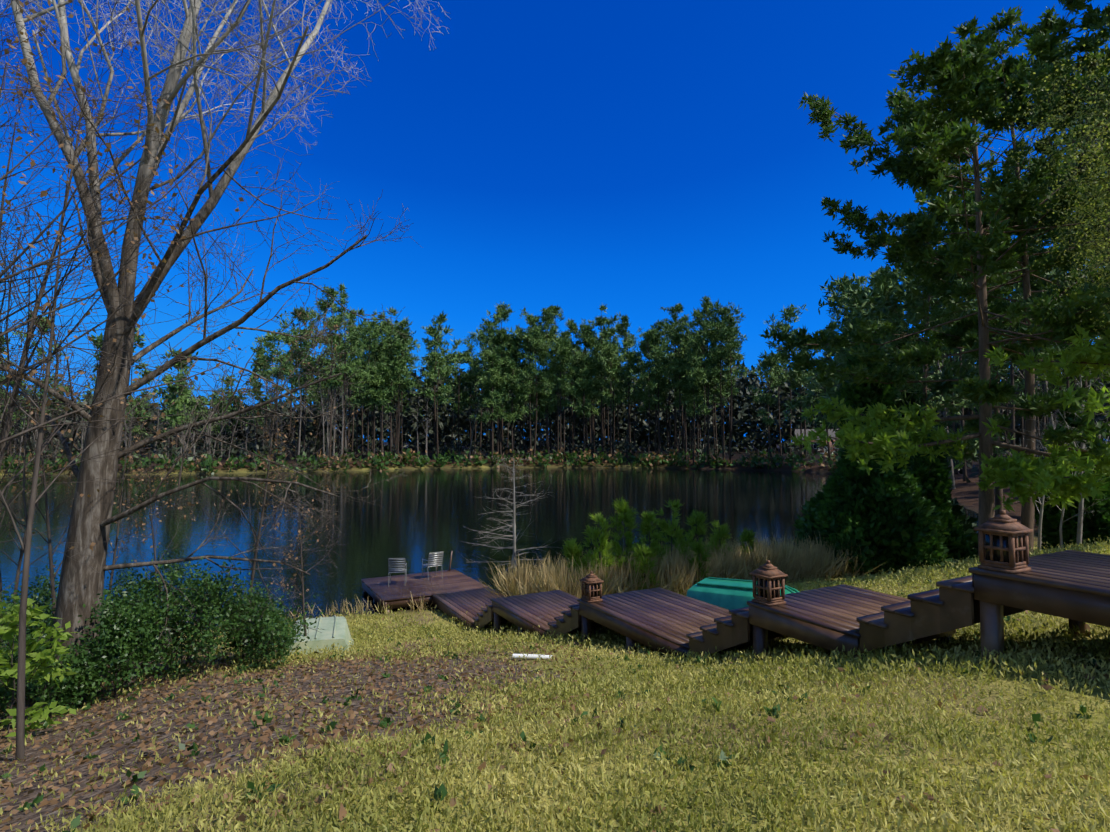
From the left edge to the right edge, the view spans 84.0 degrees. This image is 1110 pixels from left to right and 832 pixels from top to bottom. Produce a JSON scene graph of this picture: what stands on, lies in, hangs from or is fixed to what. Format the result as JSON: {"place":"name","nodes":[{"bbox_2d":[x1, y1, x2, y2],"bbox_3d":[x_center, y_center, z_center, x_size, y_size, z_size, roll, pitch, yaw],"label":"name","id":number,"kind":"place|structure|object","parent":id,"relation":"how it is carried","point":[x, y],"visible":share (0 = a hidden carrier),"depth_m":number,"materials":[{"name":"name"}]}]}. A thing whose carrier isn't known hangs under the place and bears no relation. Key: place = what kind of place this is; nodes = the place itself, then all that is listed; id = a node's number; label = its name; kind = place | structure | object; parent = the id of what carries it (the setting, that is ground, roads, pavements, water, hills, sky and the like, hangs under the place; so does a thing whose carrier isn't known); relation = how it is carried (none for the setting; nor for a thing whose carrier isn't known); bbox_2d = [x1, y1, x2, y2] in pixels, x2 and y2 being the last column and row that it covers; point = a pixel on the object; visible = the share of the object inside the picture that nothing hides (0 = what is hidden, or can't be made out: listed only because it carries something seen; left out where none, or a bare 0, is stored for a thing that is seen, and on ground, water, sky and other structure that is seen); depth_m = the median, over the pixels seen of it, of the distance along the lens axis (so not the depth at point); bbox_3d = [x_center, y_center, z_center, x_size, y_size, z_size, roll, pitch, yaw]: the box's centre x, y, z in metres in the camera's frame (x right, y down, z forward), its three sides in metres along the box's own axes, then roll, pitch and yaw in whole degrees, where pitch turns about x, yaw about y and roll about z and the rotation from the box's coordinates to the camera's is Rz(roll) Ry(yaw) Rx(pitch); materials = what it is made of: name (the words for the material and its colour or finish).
{"place":"outdoors","nodes":[
{"label":"outdoors","id":0,"kind":"place"},
{"bbox_2d":[0,468,977,641],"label":"pond water","id":1,"kind":"structure","parent":0,"point":[425,513],"depth_m":42.00,"materials":[{"name":"blue liquid"}]},
{"bbox_2d":[466,454,558,574],"bbox_3d":[-1.730,4.158,25.412,3.456,5.320,4.367,-2,-3,35],"label":"tree","id":2,"kind":"object","parent":1,"relation":"in","point":[514,541],"visible":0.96,"depth_m":25.28,"materials":[{"name":"grey plant"}]},
{"bbox_2d":[0,442,1109,831],"bbox_3d":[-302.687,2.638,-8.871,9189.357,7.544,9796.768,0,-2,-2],"label":"ground","id":3,"kind":"structure","parent":0,"point":[966,494],"depth_m":4.87,"materials":[{"name":"green plant"}]},
{"bbox_2d":[0,546,322,737],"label":"shrub","id":4,"kind":"object","parent":3,"relation":"on","point":[147,631],"depth_m":10.45,"materials":[{"name":"green plant"}]},
{"bbox_2d":[0,0,383,760],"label":"saplings","id":5,"kind":"object","parent":3,"relation":"on","point":[32,324],"visible":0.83,"depth_m":7.70,"materials":[{"name":"brown plant"}]},
{"bbox_2d":[0,0,395,617],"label":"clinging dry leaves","id":6,"kind":"object","parent":5,"relation":"attached to","point":[43,194],"visible":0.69,"depth_m":8.39,"materials":[{"name":"brown plant"}]},
{"bbox_2d":[0,0,447,708],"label":"bare tree","id":7,"kind":"object","parent":3,"relation":"on","point":[90,522],"visible":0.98,"depth_m":10.68,"materials":[{"name":"brown plant"}]},
{"bbox_2d":[284,615,353,654],"bbox_3d":[-5.554,5.157,14.541,1.536,0.711,3.102,1,-3,-18],"label":"upturned jon boat","id":8,"kind":"object","parent":3,"relation":"on","point":[334,629],"visible":0.62,"depth_m":13.56,"materials":[{"name":"paint"}]},
{"bbox_2d":[0,637,696,831],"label":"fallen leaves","id":9,"kind":"object","parent":3,"relation":"on","point":[9,791],"visible":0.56,"depth_m":6.39,"materials":[{"name":"brown plant"}]},
{"bbox_2d":[175,528,883,635],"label":"shore reeds","id":10,"kind":"object","parent":3,"relation":"on","point":[791,560],"visible":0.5,"depth_m":20.20,"materials":[{"name":"plant"}]},
{"bbox_2d":[513,654,552,658],"bbox_3d":[-0.366,3.923,10.042,0.649,0.081,0.080,0,-2,7],"label":"pvc pipe","id":11,"kind":"object","parent":3,"relation":"on","point":[530,656],"visible":0.79,"depth_m":10.02,"materials":[{"name":"white plastic"}]},
{"bbox_2d":[0,549,1105,831],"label":"lawn weeds","id":12,"kind":"object","parent":3,"relation":"on","point":[440,791],"visible":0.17,"depth_m":5.13,"materials":[{"name":"green plant"}]},
{"bbox_2d":[0,71,1109,521],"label":"trees","id":13,"kind":"object","parent":3,"relation":"on","point":[384,363],"depth_m":126.26,"materials":[{"name":"green plant"}]},
{"bbox_2d":[0,535,1109,831],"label":"grass","id":14,"kind":"structure","parent":3,"relation":"on","point":[654,691],"depth_m":3.85,"materials":[{"name":"green plant"}]},
{"bbox_2d":[0,549,1109,831],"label":"scattered leaves","id":15,"kind":"object","parent":3,"relation":"on","point":[482,765],"visible":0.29,"depth_m":5.11,"materials":[{"name":"plant"}]},
{"bbox_2d":[561,496,759,593],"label":"young pines","id":16,"kind":"object","parent":3,"relation":"on","point":[642,551],"depth_m":20.39,"materials":[{"name":"green plant"}]},
{"bbox_2d":[361,550,1109,662],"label":"deck walkway","id":17,"kind":"structure","parent":3,"relation":"on","point":[1072,587],"depth_m":7.81,"materials":[{"name":"brown wood"}]},
{"bbox_2d":[388,558,406,586],"bbox_3d":[-5.219,5.125,20.445,0.548,0.931,0.631,0,-2,-9],"label":"chair","id":18,"kind":"object","parent":17,"relation":"on","point":[392,561],"visible":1,"depth_m":20.21,"materials":[{"name":"silver metal"}]},
{"bbox_2d":[422,552,443,577],"bbox_3d":[-4.255,5.167,21.435,0.548,0.931,0.631,2,-3,-35],"label":"chair","id":19,"kind":"object","parent":17,"relation":"on","point":[438,559],"visible":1,"depth_m":21.27,"materials":[{"name":"silver metal"}]},
{"bbox_2d":[580,571,603,602],"bbox_3d":[0.683,3.167,11.504,0.327,0.533,0.327,1,-3,-29],"label":"lantern","id":20,"kind":"object","parent":17,"relation":"on","point":[591,587],"visible":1,"depth_m":11.42,"materials":[{"name":"brown wood"}]},
{"bbox_2d":[749,560,787,606],"bbox_3d":[2.727,2.114,7.875,0.327,0.533,0.327,1,-3,-29],"label":"lantern","id":21,"kind":"object","parent":17,"relation":"on","point":[767,587],"visible":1,"depth_m":7.79,"materials":[{"name":"brown wood"}]},
{"bbox_2d":[974,510,1032,573],"bbox_3d":[4.040,1.116,5.556,0.327,0.533,0.327,1,-3,-29],"label":"lantern","id":22,"kind":"object","parent":17,"relation":"on","point":[1003,536],"visible":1,"depth_m":5.49,"materials":[{"name":"brown wood"}]},
{"bbox_2d":[687,577,798,609],"bbox_3d":[3.712,3.499,11.287,1.296,1.050,2.702,1,-3,-29],"label":"overturned boat","id":23,"kind":"object","parent":3,"relation":"on","point":[728,594],"visible":0.23,"depth_m":11.49,"materials":[{"name":"paint"}]},
{"bbox_2d":[795,429,843,453],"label":"house","id":24,"kind":"structure","parent":3,"relation":"on","point":[832,434],"depth_m":147.18,"materials":[{"name":"brick"}]},
{"bbox_2d":[760,0,1109,572],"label":"trees","id":25,"kind":"object","parent":3,"relation":"on","point":[914,515],"depth_m":20.58,"materials":[{"name":"green plant"}]},
{"bbox_2d":[0,0,1109,441],"label":"sky","id":26,"kind":"structure","parent":0,"point":[636,158],"materials":[{"name":"blue"}]}
]}

